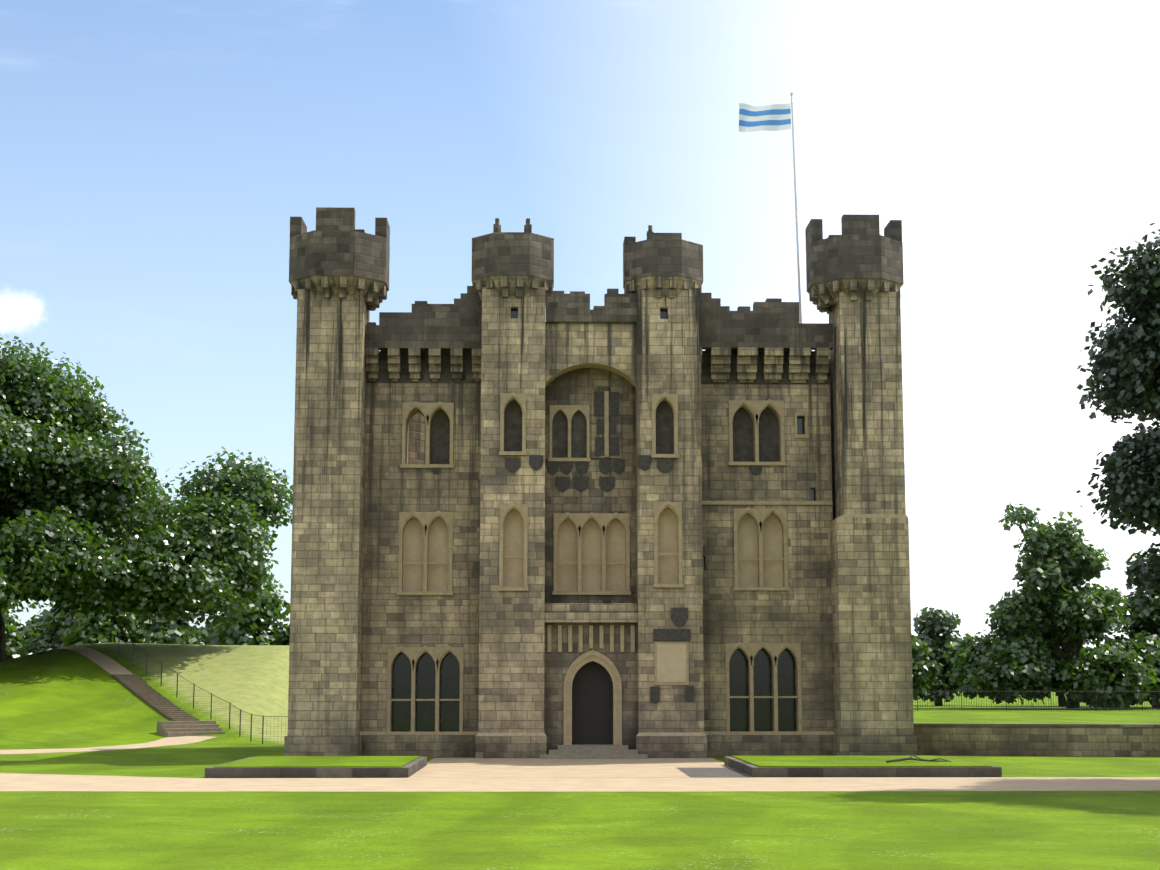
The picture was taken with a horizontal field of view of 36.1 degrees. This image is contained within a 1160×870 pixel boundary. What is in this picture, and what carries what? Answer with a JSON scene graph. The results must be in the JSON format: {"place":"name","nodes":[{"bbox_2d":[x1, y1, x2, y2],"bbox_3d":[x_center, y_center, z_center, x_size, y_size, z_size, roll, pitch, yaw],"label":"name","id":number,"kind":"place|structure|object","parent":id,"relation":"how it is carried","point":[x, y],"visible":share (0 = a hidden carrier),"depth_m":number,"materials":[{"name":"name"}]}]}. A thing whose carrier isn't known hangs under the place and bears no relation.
{"place":"outdoors","nodes":[
{"label":"outdoors","id":0,"kind":"place"},
{"bbox_2d":[0,643,1159,869],"bbox_3d":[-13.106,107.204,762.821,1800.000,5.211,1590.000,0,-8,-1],"label":"ground","id":1,"kind":"structure","parent":0,"point":[60,699],"depth_m":36.17,"materials":[{"name":"green plant"}]},
{"bbox_2d":[1,608,43,659],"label":"tree","id":2,"kind":"object","parent":1,"relation":"on","point":[18,640],"visible":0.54,"depth_m":148.57,"materials":[{"name":"green plant"}]},
{"bbox_2d":[26,609,50,633],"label":"tree","id":3,"kind":"object","parent":1,"relation":"on","point":[40,620],"visible":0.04,"depth_m":159.16,"materials":[{"name":"green plant"}]},
{"bbox_2d":[19,603,81,655],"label":"tree","id":4,"kind":"object","parent":1,"relation":"on","point":[57,625],"visible":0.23,"depth_m":146.94,"materials":[{"name":"green plant"}]},
{"bbox_2d":[47,646,131,673],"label":"footpath","id":5,"kind":"structure","parent":1,"relation":"on","point":[109,665],"depth_m":99.55,"materials":[{"name":"grey concrete"}]},
{"bbox_2d":[0,736,214,753],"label":"footpath","id":6,"kind":"structure","parent":1,"relation":"on","point":[166,741],"depth_m":74.59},
{"bbox_2d":[61,608,167,646],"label":"tree","id":7,"kind":"object","parent":1,"relation":"on","point":[100,628],"depth_m":143.54,"materials":[{"name":"green plant"}]},
{"bbox_2d":[0,334,292,660],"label":"tree","id":8,"kind":"object","parent":1,"relation":"on","point":[204,557],"depth_m":100.14,"materials":[{"name":"green plant"}]},
{"bbox_2d":[111,674,224,736],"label":"outdoor stairs","id":9,"kind":"structure","parent":1,"relation":"on","point":[182,722],"depth_m":87.28,"materials":[{"name":"stone"}]},
{"bbox_2d":[129,608,208,644],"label":"tree","id":10,"kind":"object","parent":1,"relation":"on","point":[175,633],"depth_m":147.93,"materials":[{"name":"green plant"}]},
{"bbox_2d":[118,634,287,743],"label":"fence","id":11,"kind":"object","parent":1,"relation":"on","point":[241,712],"visible":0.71,"depth_m":86.88,"materials":[{"name":"metal"}]},
{"bbox_2d":[200,612,225,639],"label":"tree","id":12,"kind":"object","parent":1,"relation":"on","point":[208,628],"depth_m":160.26,"materials":[{"name":"green plant"}]},
{"bbox_2d":[201,585,289,644],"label":"tree","id":13,"kind":"object","parent":1,"relation":"on","point":[260,622],"depth_m":154.20,"materials":[{"name":"green plant"}]},
{"bbox_2d":[264,623,289,644],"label":"tree","id":14,"kind":"object","parent":1,"relation":"on","point":[285,641],"depth_m":157.06,"materials":[{"name":"green plant"}]},
{"bbox_2d":[205,756,426,777],"bbox_3d":[-7.679,9.936,53.476,5.650,0.310,7.900,0,-8,-1],"label":"lawn bed","id":15,"kind":"object","parent":1,"relation":"on","point":[330,767],"visible":0.98,"depth_m":49.80,"materials":[{"name":"green plant"}]},
{"bbox_2d":[409,758,750,777],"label":"forecourt path","id":16,"kind":"structure","parent":1,"relation":"on","point":[507,768],"depth_m":55.73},
{"bbox_2d":[677,768,748,776],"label":"path setts","id":17,"kind":"structure","parent":16,"relation":"on","point":[709,772],"depth_m":52.37,"materials":[{"name":"grey stone"}]},
{"bbox_2d":[724,756,1001,776],"bbox_3d":[8.243,9.979,53.781,7.000,0.310,7.900,0,-8,-1],"label":"lawn bed","id":18,"kind":"object","parent":1,"relation":"on","point":[815,766],"visible":0.88,"depth_m":50.08,"materials":[{"name":"green plant"}]},
{"bbox_2d":[886,755,951,762],"bbox_3d":[10.013,9.541,52.533,1.889,0.209,1.214,-2,-8,14],"label":"fallen branch","id":19,"kind":"object","parent":18,"relation":"on","point":[916,759],"visible":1,"depth_m":52.33,"materials":[{"name":"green plant"}]},
{"bbox_2d":[911,637,943,698],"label":"tree","id":20,"kind":"object","parent":1,"relation":"on","point":[924,672],"depth_m":110.12,"materials":[{"name":"green plant"}]},
{"bbox_2d":[911,607,962,705],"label":"tree","id":21,"kind":"object","parent":1,"relation":"on","point":[936,622],"depth_m":129.69,"materials":[{"name":"green plant"}]},
{"bbox_2d":[913,687,1159,711],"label":"park railings","id":22,"kind":"object","parent":1,"relation":"on","point":[1006,708],"visible":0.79,"depth_m":102.97,"materials":[{"name":"metal"}]},
{"bbox_2d":[914,723,1159,756],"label":"retaining wall","id":23,"kind":"structure","parent":1,"relation":"on","point":[1084,740],"depth_m":64.99,"materials":[{"name":"stone"}]},
{"bbox_2d":[944,503,1159,709],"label":"tree","id":24,"kind":"object","parent":1,"relation":"on","point":[1045,602],"depth_m":111.39,"materials":[{"name":"green plant"}]},
{"bbox_2d":[1042,579,1094,705],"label":"tree","id":25,"kind":"object","parent":1,"relation":"on","point":[1087,650],"depth_m":126.38,"materials":[{"name":"green plant"}]},
{"bbox_2d":[1085,548,1159,707],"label":"tree","id":26,"kind":"object","parent":1,"relation":"on","point":[1141,616],"depth_m":118.76,"materials":[{"name":"green plant"}]},
{"bbox_2d":[0,773,1159,791],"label":"path","id":27,"kind":"structure","parent":0,"point":[30,782],"depth_m":46.34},
{"bbox_2d":[0,0,1159,647],"label":"sky","id":28,"kind":"structure","parent":0,"point":[158,157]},
{"bbox_2d":[284,207,916,758],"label":"castle walls","id":29,"kind":"structure","parent":0,"point":[534,515],"depth_m":65.05,"materials":[{"name":"beige stone"}]},
{"bbox_2d":[790,92,801,322],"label":"flag pole","id":30,"kind":"object","parent":29,"relation":"on","point":[798,268],"visible":0.75,"depth_m":69.31,"materials":[{"name":"grey metal"}]},
{"bbox_2d":[739,103,790,131],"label":"flag","id":31,"kind":"object","parent":30,"relation":"attached to","point":[774,117],"visible":1,"depth_m":69.93,"materials":[{"name":"white fabric"}]},
{"bbox_2d":[1076,223,1159,604],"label":"tree","id":32,"kind":"object","parent":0,"point":[1126,358],"depth_m":46.04,"materials":[{"name":"green plant"}]}
]}

